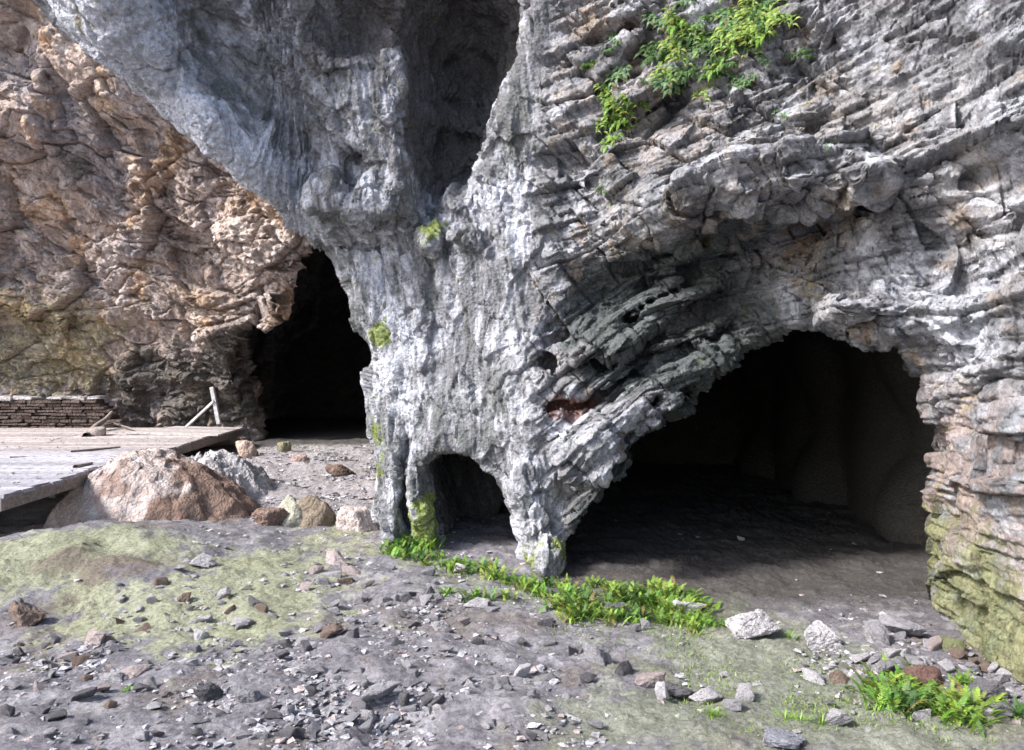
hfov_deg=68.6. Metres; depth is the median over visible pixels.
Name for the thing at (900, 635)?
stone
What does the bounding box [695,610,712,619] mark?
fern
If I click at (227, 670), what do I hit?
stone
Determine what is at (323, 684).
stone
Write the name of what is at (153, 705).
stone
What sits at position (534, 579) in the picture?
fern
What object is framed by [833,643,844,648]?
stone
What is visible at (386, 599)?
stone
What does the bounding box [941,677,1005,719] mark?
fern
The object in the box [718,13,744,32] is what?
fern
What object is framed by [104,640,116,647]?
stone
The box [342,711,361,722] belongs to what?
stone
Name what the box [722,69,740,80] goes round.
fern
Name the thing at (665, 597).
fern
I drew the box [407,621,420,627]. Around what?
stone
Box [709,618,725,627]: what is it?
fern
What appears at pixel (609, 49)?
fern
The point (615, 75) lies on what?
fern
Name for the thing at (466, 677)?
stone
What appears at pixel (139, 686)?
stone
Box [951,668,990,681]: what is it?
fern
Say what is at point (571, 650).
stone
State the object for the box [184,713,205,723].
stone
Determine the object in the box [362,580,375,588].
stone
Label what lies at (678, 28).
fern
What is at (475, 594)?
fern
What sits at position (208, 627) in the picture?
stone
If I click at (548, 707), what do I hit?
stone
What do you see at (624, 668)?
stone
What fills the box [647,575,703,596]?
fern
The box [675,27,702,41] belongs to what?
fern
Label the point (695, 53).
fern
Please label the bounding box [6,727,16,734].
stone
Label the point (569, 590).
fern
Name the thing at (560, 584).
fern
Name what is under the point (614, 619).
fern
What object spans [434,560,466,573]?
fern
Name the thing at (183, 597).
stone
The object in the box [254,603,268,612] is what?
stone
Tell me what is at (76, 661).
stone
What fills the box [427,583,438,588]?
stone
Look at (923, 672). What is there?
stone
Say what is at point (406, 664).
stone
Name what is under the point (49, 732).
stone
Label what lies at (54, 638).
stone
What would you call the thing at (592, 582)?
fern
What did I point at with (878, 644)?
stone
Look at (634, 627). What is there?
stone
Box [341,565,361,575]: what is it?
stone
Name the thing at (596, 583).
fern
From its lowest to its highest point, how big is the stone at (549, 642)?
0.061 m
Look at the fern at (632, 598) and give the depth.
6.16 m
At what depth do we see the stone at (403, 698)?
4.34 m
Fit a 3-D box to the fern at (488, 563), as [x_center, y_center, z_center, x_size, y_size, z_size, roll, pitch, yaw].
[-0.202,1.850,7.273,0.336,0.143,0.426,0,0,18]
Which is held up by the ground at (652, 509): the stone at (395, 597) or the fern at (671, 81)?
the stone at (395, 597)
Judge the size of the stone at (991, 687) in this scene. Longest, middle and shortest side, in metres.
0.260 x 0.162 x 0.105 m
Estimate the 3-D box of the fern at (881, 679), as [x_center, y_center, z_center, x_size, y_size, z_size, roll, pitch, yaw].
[2.267,1.849,4.420,0.324,0.137,0.307,0,0,-9]
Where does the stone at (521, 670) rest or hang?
on the ground at (652, 509)
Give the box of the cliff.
[32,0,1023,684]
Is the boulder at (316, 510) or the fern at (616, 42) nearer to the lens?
the fern at (616, 42)
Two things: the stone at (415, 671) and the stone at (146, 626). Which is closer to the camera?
the stone at (415, 671)
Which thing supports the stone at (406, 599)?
on the ground at (652, 509)
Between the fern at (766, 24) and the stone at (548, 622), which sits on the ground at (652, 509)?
the stone at (548, 622)
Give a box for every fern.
[119,684,132,692]
[367,538,412,553]
[380,545,416,560]
[391,531,412,545]
[394,536,418,549]
[403,541,428,555]
[407,537,444,551]
[409,548,434,562]
[416,558,442,567]
[418,534,449,548]
[421,549,446,559]
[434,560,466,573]
[434,585,457,596]
[437,558,451,567]
[449,554,468,563]
[451,558,478,571]
[454,566,479,576]
[457,585,497,602]
[472,556,508,571]
[476,560,520,582]
[487,588,518,600]
[495,572,530,585]
[498,572,538,592]
[525,574,546,586]
[529,581,553,597]
[531,574,561,587]
[531,596,579,612]
[539,591,565,603]
[542,592,572,612]
[544,585,589,608]
[551,581,578,594]
[553,581,585,595]
[554,573,572,584]
[554,601,595,625]
[557,599,597,622]
[560,587,601,605]
[564,596,595,608]
[566,586,601,598]
[572,598,612,613]
[574,601,603,622]
[575,575,616,586]
[582,577,613,587]
[583,115,611,133]
[588,604,639,627]
[588,606,620,619]
[592,81,611,92]
[598,90,612,109]
[598,131,625,154]
[598,579,626,590]
[599,595,628,609]
[599,604,640,619]
[601,44,619,53]
[601,580,640,602]
[602,92,618,118]
[603,64,634,90]
[603,104,618,124]
[606,94,628,116]
[607,31,617,38]
[607,111,633,130]
[608,112,631,132]
[609,36,621,46]
[611,590,636,604]
[614,582,665,607]
[616,107,636,119]
[616,579,642,593]
[616,611,635,622]
[617,89,632,109]
[618,588,664,609]
[618,602,655,619]
[621,121,637,131]
[624,586,648,597]
[628,606,652,621]
[629,575,677,589]
[630,101,651,112]
[631,613,646,627]
[634,48,660,68]
[638,42,652,51]
[638,77,648,86]
[639,590,678,609]
[640,45,663,63]
[641,12,661,28]
[642,589,675,608]
[644,74,681,98]
[646,596,664,611]
[647,41,668,60]
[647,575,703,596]
[649,61,681,84]
[649,592,700,614]
[649,594,709,621]
[651,609,690,626]
[652,17,666,31]
[653,39,674,55]
[653,597,689,619]
[657,34,687,53]
[657,67,686,89]
[658,52,669,65]
[658,609,694,628]
[659,15,688,38]
[661,5,691,31]
[662,67,698,86]
[664,84,690,96]
[665,25,688,37]
[665,47,695,69]
[667,23,706,42]
[667,64,692,82]
[668,38,690,52]
[668,591,696,601]
[671,0,695,11]
[671,584,708,600]
[672,63,705,80]
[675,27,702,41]
[676,30,715,48]
[676,32,695,47]
[680,612,711,625]
[681,596,720,611]
[681,607,712,626]
[681,619,716,634]
[685,43,706,58]
[686,17,707,36]
[688,9,719,23]
[688,24,706,44]
[688,66,725,83]
[691,35,711,57]
[691,81,721,102]
[692,39,721,60]
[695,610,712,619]
[698,51,731,67]
[701,31,724,52]
[702,55,728,81]
[705,616,726,627]
[709,29,733,42]
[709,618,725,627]
[712,2,743,28]
[712,38,746,56]
[713,54,740,71]
[714,4,739,19]
[714,9,751,35]
[715,15,746,39]
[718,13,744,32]
[718,46,738,66]
[719,8,745,19]
[719,26,732,43]
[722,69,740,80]
[724,22,751,41]
[725,20,762,46]
[727,76,752,93]
[731,23,765,55]
[732,4,758,22]
[735,75,751,88]
[736,42,755,58]
[738,0,758,5]
[738,20,764,41]
[740,1,762,15]
[740,21,770,47]
[741,0,786,27]
[743,9,775,38]
[744,2,772,13]
[746,0,785,10]
[746,71,759,81]
[749,12,780,35]
[750,22,777,45]
[754,54,770,68]
[765,3,801,28]
[780,111,791,121]
[785,53,796,60]
[791,46,813,55]
[798,50,816,60]
[835,685,854,692]
[840,670,900,703]
[846,653,916,693]
[849,671,914,709]
[863,683,926,711]
[866,670,923,702]
[878,674,945,696]
[883,677,943,717]
[884,664,925,696]
[900,679,960,703]
[907,687,950,708]
[911,687,968,712]
[912,676,961,697]
[917,696,978,725]
[932,687,1008,737]
[933,692,988,734]
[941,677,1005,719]
[948,673,974,685]
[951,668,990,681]
[951,704,1005,726]
[988,696,1023,718]
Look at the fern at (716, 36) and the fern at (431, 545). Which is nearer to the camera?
the fern at (716, 36)
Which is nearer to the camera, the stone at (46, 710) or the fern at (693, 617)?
the stone at (46, 710)
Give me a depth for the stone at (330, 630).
5.43 m
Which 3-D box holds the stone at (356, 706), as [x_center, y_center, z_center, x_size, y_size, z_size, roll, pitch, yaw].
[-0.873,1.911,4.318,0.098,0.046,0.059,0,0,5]
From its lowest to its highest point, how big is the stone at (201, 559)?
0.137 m
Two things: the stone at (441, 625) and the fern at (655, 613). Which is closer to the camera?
the stone at (441, 625)
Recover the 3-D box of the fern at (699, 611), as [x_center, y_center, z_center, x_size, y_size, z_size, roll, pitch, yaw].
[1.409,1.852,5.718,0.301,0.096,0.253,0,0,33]
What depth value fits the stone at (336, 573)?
7.04 m
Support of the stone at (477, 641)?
on the ground at (652, 509)
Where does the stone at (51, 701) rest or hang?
on the ground at (652, 509)
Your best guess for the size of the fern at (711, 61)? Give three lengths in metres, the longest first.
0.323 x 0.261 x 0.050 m
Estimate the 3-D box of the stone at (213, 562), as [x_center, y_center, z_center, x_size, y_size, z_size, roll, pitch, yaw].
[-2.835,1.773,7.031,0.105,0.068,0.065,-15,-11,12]
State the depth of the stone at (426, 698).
4.35 m
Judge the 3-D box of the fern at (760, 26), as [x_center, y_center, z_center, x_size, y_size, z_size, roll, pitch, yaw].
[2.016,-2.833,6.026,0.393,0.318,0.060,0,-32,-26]
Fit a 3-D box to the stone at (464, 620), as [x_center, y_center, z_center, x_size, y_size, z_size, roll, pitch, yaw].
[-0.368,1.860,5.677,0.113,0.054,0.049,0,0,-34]
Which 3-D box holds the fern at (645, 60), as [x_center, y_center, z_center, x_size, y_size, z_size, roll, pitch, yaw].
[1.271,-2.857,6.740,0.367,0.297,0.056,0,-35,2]
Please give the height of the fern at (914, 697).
0.157 m
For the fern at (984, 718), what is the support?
on the ground at (652, 509)
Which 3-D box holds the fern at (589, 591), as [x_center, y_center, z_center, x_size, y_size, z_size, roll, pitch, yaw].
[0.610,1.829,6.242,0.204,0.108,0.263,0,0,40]
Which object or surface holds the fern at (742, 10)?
attached to the cliff
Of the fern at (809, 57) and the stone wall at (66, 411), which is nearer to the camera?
the fern at (809, 57)
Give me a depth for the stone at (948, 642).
4.90 m
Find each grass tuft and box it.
[699,702,727,719]
[770,706,799,721]
[777,629,803,640]
[787,709,813,725]
[805,707,837,726]
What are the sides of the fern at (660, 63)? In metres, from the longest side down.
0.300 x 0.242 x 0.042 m
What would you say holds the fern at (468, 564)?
on the ground at (652, 509)
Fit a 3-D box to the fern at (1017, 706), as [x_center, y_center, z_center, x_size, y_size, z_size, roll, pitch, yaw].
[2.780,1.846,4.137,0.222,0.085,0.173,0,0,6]
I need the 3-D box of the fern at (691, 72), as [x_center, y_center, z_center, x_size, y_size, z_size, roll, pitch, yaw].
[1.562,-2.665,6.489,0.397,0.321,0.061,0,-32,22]
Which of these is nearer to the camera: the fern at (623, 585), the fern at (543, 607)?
the fern at (543, 607)
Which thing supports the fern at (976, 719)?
on the ground at (652, 509)
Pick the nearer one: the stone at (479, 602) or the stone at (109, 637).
the stone at (109, 637)
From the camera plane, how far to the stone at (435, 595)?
6.29 m
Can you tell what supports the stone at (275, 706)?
on the ground at (652, 509)
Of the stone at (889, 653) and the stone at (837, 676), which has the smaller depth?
the stone at (837, 676)
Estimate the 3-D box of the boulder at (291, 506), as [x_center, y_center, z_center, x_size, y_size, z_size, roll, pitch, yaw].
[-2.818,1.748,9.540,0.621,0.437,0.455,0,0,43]
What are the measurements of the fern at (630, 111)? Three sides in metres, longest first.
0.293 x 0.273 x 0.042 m
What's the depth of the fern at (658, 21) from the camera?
6.58 m
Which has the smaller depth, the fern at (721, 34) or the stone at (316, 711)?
the stone at (316, 711)
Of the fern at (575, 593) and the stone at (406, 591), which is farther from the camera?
the stone at (406, 591)
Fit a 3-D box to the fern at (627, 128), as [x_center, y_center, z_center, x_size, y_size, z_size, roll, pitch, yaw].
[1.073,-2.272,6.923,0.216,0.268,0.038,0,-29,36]
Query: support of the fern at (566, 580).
on the ground at (652, 509)
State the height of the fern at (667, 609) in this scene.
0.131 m
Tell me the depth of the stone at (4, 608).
6.10 m
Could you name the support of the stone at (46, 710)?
on the ground at (652, 509)
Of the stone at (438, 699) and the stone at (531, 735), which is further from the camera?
the stone at (438, 699)
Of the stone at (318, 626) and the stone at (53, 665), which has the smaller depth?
the stone at (53, 665)
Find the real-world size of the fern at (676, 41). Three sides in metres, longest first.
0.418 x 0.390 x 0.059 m
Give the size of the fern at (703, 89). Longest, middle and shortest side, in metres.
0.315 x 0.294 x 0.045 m
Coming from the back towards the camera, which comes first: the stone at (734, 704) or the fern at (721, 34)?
the fern at (721, 34)
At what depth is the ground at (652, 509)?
5.90 m
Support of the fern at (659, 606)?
on the ground at (652, 509)
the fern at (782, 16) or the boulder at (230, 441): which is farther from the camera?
the boulder at (230, 441)
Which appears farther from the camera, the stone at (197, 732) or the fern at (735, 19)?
the fern at (735, 19)
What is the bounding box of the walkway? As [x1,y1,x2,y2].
[0,426,243,511]
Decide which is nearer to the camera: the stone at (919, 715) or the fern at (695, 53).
the stone at (919, 715)
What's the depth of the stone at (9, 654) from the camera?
5.32 m
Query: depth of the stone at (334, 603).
6.08 m
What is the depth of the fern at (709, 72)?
6.30 m
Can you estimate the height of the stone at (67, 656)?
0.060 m
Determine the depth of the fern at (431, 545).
8.05 m
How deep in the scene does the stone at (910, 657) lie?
4.73 m
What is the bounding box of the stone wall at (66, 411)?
[0,395,128,427]
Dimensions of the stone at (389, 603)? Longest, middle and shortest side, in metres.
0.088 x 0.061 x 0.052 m
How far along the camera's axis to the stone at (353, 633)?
5.34 m
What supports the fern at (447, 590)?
on the ground at (652, 509)
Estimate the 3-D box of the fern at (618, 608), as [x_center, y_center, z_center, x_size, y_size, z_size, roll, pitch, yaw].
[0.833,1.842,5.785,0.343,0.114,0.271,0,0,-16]
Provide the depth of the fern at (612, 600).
6.05 m
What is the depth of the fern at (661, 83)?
6.51 m
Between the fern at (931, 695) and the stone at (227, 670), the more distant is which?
the stone at (227, 670)
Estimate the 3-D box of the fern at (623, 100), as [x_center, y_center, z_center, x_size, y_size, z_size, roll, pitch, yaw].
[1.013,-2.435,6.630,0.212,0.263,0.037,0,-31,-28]
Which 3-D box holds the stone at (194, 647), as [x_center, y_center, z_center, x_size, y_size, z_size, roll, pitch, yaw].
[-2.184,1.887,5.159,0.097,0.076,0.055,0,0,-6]
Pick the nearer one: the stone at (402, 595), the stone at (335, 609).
the stone at (335, 609)
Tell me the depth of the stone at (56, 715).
4.12 m
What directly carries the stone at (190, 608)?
on the ground at (652, 509)
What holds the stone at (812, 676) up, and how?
on the ground at (652, 509)
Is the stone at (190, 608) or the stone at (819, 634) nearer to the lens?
the stone at (819, 634)
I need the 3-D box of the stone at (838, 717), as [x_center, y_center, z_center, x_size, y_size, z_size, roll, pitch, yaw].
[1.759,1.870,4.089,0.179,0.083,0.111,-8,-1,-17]
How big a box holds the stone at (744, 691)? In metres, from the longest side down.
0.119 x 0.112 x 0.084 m
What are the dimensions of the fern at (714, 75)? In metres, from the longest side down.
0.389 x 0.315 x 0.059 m
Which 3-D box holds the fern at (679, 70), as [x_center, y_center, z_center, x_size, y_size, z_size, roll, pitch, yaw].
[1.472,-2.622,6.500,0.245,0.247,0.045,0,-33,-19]
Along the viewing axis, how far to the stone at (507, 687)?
4.47 m
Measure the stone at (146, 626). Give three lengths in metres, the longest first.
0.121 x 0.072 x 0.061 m
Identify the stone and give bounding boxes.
[0,597,23,612]
[0,704,14,716]
[3,652,12,657]
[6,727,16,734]
[8,600,47,626]
[8,681,20,689]
[11,657,20,663]
[13,646,24,655]
[33,681,45,690]
[39,677,51,682]
[41,642,51,648]
[41,706,51,713]
[44,730,56,737]
[45,708,67,721]
[46,732,60,739]
[47,670,55,677]
[47,699,55,704]
[50,633,59,642]
[51,662,58,667]
[58,651,79,660]
[70,686,97,701]
[71,653,91,668]
[74,717,91,724]
[79,674,92,681]
[84,629,105,644]
[88,426,105,435]
[89,650,100,656]
[96,683,110,692]
[98,672,123,682]
[103,700,117,708]
[104,635,117,642]
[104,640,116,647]
[105,664,114,670]
[108,643,120,652]
[114,597,125,602]
[115,618,124,623]
[117,664,151,678]
[132,616,142,622]
[132,683,149,690]
[132,731,149,739]
[134,622,151,631]
[135,605,143,612]
[145,676,156,689]
[146,593,159,603]
[146,701,161,709]
[150,730,164,736]
[153,577,168,585]
[174,565,185,569]
[176,592,190,601]
[183,627,193,632]
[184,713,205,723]
[185,659,198,665]
[186,605,194,610]
[187,643,202,652]
[188,553,212,567]
[191,728,202,735]
[193,682,223,701]
[194,628,209,639]
[197,614,212,622]
[204,625,211,629]
[206,648,216,653]
[208,560,215,566]
[211,707,224,717]
[215,587,231,599]
[217,600,225,604]
[222,667,232,674]
[224,605,235,614]
[230,686,260,702]
[231,617,252,625]
[231,639,242,645]
[235,621,248,629]
[236,731,251,739]
[241,585,251,589]
[246,718,256,725]
[248,595,263,606]
[248,675,258,681]
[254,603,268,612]
[254,649,265,654]
[264,709,280,719]
[265,704,282,710]
[275,652,289,658]
[277,639,291,647]
[277,725,296,739]
[278,631,292,635]
[280,704,294,715]
[293,636,310,647]
[296,726,305,736]
[298,581,312,590]
[300,640,312,651]
[304,720,320,733]
[305,668,319,675]
[305,686,317,695]
[309,565,323,573]
[310,663,325,668]
[312,708,321,715]
[314,605,324,609]
[314,622,327,632]
[316,577,329,584]
[318,666,328,673]
[319,623,343,638]
[319,681,327,687]
[321,723,334,730]
[323,571,341,577]
[326,550,347,565]
[327,606,339,614]
[328,599,339,607]
[332,667,340,674]
[332,675,339,680]
[335,627,347,635]
[337,577,354,584]
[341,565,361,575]
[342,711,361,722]
[346,627,359,637]
[349,617,357,623]
[352,701,368,711]
[353,668,364,672]
[356,591,366,601]
[356,676,370,687]
[358,716,372,733]
[359,680,400,700]
[359,709,376,721]
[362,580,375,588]
[378,722,389,732]
[382,596,393,602]
[384,601,394,606]
[385,714,398,724]
[390,637,402,645]
[391,594,399,600]
[397,692,409,706]
[398,593,407,599]
[398,611,406,617]
[400,594,412,602]
[400,705,417,711]
[401,589,413,594]
[401,660,413,668]
[402,673,419,687]
[406,668,418,676]
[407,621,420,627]
[420,593,432,605]
[420,692,434,707]
[421,568,435,575]
[424,586,435,599]
[426,614,439,621]
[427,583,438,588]
[430,694,444,704]
[431,620,448,630]
[433,593,443,599]
[433,704,444,710]
[434,721,448,731]
[438,644,453,651]
[440,576,448,582]
[445,627,452,632]
[453,563,466,572]
[457,617,469,623]
[461,675,473,683]
[463,595,471,602]
[463,597,488,607]
[463,679,476,688]
[464,689,476,694]
[471,637,483,644]
[480,719,495,726]
[481,722,490,728]
[484,606,500,611]
[493,684,503,689]
[496,676,510,687]
[501,703,512,710]
[503,684,513,691]
[514,663,530,676]
[517,637,526,645]
[526,731,536,740]
[527,688,535,694]
[530,693,539,698]
[537,618,553,626]
[539,672,555,680]
[543,640,555,645]
[545,705,551,710]
[562,693,571,698]
[568,646,578,654]
[577,644,583,653]
[581,672,596,683]
[582,642,605,666]
[587,720,602,727]
[603,602,624,612]
[605,651,612,662]
[614,660,633,675]
[631,623,639,631]
[635,671,665,687]
[640,618,650,630]
[655,681,668,699]
[661,681,694,698]
[672,600,706,613]
[689,686,722,701]
[721,698,741,710]
[725,609,780,638]
[735,682,753,701]
[762,726,805,748]
[802,668,825,684]
[804,620,840,649]
[825,708,853,725]
[829,669,850,683]
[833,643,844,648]
[851,652,869,663]
[857,677,872,692]
[863,619,889,645]
[867,656,880,663]
[872,640,888,650]
[876,659,897,673]
[878,614,927,635]
[884,648,901,657]
[893,630,905,639]
[899,649,911,656]
[903,665,943,687]
[905,655,923,665]
[911,660,923,665]
[912,708,930,720]
[916,656,932,665]
[923,638,928,647]
[928,635,941,650]
[937,658,955,672]
[940,636,965,657]
[949,647,967,658]
[964,661,979,667]
[965,677,1009,699]
[968,657,979,663]
[976,707,993,715]
[979,663,989,672]
[987,661,999,672]
[988,702,1013,715]
[992,674,1009,682]
[995,667,1011,678]
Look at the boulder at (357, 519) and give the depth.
9.19 m
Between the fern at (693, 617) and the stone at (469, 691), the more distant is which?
the fern at (693, 617)
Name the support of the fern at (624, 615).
on the ground at (652, 509)
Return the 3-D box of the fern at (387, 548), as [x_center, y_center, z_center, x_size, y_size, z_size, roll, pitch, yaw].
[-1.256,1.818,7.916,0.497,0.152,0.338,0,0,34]
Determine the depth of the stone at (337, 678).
4.66 m
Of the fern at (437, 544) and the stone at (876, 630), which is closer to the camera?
the stone at (876, 630)
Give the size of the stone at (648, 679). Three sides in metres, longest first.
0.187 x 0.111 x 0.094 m
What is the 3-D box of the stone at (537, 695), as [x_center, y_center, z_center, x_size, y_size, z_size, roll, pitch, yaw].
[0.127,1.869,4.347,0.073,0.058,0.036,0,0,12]
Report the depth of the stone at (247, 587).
6.45 m
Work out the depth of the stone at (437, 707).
4.27 m
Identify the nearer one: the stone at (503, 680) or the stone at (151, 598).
the stone at (503, 680)
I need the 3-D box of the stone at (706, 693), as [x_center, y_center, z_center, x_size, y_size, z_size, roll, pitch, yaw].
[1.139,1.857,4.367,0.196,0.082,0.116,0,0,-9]
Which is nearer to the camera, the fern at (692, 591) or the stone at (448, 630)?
the stone at (448, 630)
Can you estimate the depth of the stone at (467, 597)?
6.17 m
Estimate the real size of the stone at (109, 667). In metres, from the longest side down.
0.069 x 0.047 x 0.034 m
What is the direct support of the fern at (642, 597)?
on the ground at (652, 509)
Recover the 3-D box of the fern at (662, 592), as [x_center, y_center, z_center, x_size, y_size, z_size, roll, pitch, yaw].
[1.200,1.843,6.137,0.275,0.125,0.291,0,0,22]
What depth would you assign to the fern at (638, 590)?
6.31 m
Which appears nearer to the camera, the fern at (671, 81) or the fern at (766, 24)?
the fern at (766, 24)
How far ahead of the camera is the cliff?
7.12 m
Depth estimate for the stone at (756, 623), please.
5.28 m
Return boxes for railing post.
[185,387,220,427]
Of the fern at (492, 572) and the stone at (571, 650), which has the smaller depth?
the stone at (571, 650)
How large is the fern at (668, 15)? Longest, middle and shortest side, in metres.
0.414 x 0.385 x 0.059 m
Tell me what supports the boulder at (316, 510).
on the ground at (652, 509)
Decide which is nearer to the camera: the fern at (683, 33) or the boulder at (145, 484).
the fern at (683, 33)
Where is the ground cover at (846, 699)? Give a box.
[381,547,1023,749]
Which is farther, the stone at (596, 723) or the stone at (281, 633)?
the stone at (281, 633)
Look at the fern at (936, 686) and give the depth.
4.35 m
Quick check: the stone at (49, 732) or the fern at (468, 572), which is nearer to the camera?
the stone at (49, 732)
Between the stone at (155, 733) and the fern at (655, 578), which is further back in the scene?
the fern at (655, 578)
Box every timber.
[71,446,120,451]
[73,462,92,467]
[82,411,113,436]
[102,422,138,430]
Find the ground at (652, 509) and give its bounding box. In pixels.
[0,417,1023,749]
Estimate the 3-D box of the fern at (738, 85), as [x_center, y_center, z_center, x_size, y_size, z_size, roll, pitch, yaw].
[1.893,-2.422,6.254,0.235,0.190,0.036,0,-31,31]
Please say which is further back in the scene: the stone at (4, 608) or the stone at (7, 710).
the stone at (4, 608)
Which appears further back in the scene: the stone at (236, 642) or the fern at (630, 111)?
the fern at (630, 111)
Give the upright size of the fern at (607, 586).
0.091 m
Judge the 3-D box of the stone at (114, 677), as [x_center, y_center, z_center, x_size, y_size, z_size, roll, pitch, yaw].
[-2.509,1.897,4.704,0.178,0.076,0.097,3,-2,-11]
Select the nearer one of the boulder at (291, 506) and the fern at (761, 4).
the fern at (761, 4)
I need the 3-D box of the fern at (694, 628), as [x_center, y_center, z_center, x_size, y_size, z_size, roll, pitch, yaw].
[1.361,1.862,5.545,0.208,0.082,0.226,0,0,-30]
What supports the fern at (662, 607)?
on the ground at (652, 509)
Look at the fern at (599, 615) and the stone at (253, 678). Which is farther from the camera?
the fern at (599, 615)
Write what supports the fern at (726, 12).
attached to the cliff
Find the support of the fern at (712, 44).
attached to the cliff
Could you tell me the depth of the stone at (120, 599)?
6.24 m
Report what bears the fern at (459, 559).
on the ground at (652, 509)
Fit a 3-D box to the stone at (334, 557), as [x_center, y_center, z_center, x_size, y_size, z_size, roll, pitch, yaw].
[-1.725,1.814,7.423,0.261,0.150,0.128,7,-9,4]
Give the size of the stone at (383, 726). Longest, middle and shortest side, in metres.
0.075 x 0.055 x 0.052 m
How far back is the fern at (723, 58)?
6.26 m
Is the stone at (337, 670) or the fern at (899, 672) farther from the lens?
the stone at (337, 670)
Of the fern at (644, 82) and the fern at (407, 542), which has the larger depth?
the fern at (407, 542)
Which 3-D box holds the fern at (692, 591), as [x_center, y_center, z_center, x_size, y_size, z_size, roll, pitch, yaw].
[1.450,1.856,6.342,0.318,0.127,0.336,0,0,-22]
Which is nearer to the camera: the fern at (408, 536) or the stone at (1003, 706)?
the stone at (1003, 706)
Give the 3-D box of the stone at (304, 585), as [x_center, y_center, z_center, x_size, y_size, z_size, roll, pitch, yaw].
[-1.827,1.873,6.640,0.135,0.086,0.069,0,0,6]
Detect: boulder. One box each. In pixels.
[0,448,261,537]
[190,449,273,500]
[206,437,236,446]
[235,440,258,457]
[252,507,288,525]
[277,441,291,451]
[277,495,301,527]
[291,454,307,462]
[297,495,336,527]
[324,464,353,476]
[336,506,378,531]
[745,536,761,540]
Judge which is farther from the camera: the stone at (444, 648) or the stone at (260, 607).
the stone at (260, 607)
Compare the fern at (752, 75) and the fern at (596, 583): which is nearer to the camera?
the fern at (752, 75)
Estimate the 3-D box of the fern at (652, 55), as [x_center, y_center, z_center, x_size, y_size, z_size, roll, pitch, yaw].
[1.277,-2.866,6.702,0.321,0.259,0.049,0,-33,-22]
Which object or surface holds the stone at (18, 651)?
on the ground at (652, 509)
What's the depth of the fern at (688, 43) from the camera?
6.39 m
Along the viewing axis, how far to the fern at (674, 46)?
6.49 m
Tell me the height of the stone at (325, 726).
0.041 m
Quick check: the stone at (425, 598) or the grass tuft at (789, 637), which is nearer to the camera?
the grass tuft at (789, 637)
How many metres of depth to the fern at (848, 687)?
4.56 m
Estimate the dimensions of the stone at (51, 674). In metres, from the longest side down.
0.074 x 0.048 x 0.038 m
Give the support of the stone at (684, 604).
on the ground at (652, 509)
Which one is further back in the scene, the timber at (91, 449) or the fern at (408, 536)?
the timber at (91, 449)
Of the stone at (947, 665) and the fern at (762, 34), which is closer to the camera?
the stone at (947, 665)
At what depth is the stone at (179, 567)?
6.82 m
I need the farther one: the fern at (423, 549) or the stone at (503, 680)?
the fern at (423, 549)
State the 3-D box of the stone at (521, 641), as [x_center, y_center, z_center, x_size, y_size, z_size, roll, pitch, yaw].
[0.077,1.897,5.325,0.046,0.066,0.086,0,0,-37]
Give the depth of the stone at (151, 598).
6.13 m
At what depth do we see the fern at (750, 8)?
6.15 m
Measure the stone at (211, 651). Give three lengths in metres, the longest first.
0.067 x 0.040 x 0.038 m
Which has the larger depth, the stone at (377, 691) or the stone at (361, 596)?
the stone at (361, 596)
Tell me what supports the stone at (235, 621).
on the ground at (652, 509)
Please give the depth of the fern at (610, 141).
6.62 m
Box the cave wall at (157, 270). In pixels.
[0,0,371,440]
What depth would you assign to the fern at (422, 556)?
7.60 m
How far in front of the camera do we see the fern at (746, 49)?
6.13 m
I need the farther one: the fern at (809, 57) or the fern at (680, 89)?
the fern at (680, 89)
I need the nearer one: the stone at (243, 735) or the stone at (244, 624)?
the stone at (243, 735)
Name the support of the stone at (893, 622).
on the ground at (652, 509)
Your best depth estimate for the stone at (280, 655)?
5.03 m
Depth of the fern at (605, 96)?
6.91 m
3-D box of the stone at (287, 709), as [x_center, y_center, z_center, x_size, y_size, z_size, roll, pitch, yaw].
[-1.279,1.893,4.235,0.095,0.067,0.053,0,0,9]
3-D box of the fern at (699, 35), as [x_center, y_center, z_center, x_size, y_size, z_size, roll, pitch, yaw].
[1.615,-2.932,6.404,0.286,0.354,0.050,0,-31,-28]
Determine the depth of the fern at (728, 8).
6.24 m
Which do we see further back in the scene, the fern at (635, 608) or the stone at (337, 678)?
the fern at (635, 608)
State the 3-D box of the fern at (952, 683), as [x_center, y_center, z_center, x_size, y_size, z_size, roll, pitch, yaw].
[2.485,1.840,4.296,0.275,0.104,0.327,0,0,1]
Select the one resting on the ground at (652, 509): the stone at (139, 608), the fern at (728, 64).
the stone at (139, 608)
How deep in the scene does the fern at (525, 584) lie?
6.57 m
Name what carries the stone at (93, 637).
on the ground at (652, 509)
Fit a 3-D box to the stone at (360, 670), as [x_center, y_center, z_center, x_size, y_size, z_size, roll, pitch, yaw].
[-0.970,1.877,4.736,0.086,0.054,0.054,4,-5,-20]
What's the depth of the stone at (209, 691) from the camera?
4.38 m
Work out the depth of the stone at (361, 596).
6.35 m
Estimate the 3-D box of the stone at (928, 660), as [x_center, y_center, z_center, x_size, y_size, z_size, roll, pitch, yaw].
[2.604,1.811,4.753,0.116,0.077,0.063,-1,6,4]
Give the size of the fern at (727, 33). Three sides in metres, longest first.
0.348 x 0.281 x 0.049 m
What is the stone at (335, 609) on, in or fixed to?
on the ground at (652, 509)
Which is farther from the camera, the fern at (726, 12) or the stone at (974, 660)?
the fern at (726, 12)
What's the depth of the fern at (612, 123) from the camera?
6.90 m
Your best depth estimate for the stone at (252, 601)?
6.03 m
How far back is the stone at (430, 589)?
6.34 m
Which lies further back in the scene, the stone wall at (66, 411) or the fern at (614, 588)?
the stone wall at (66, 411)

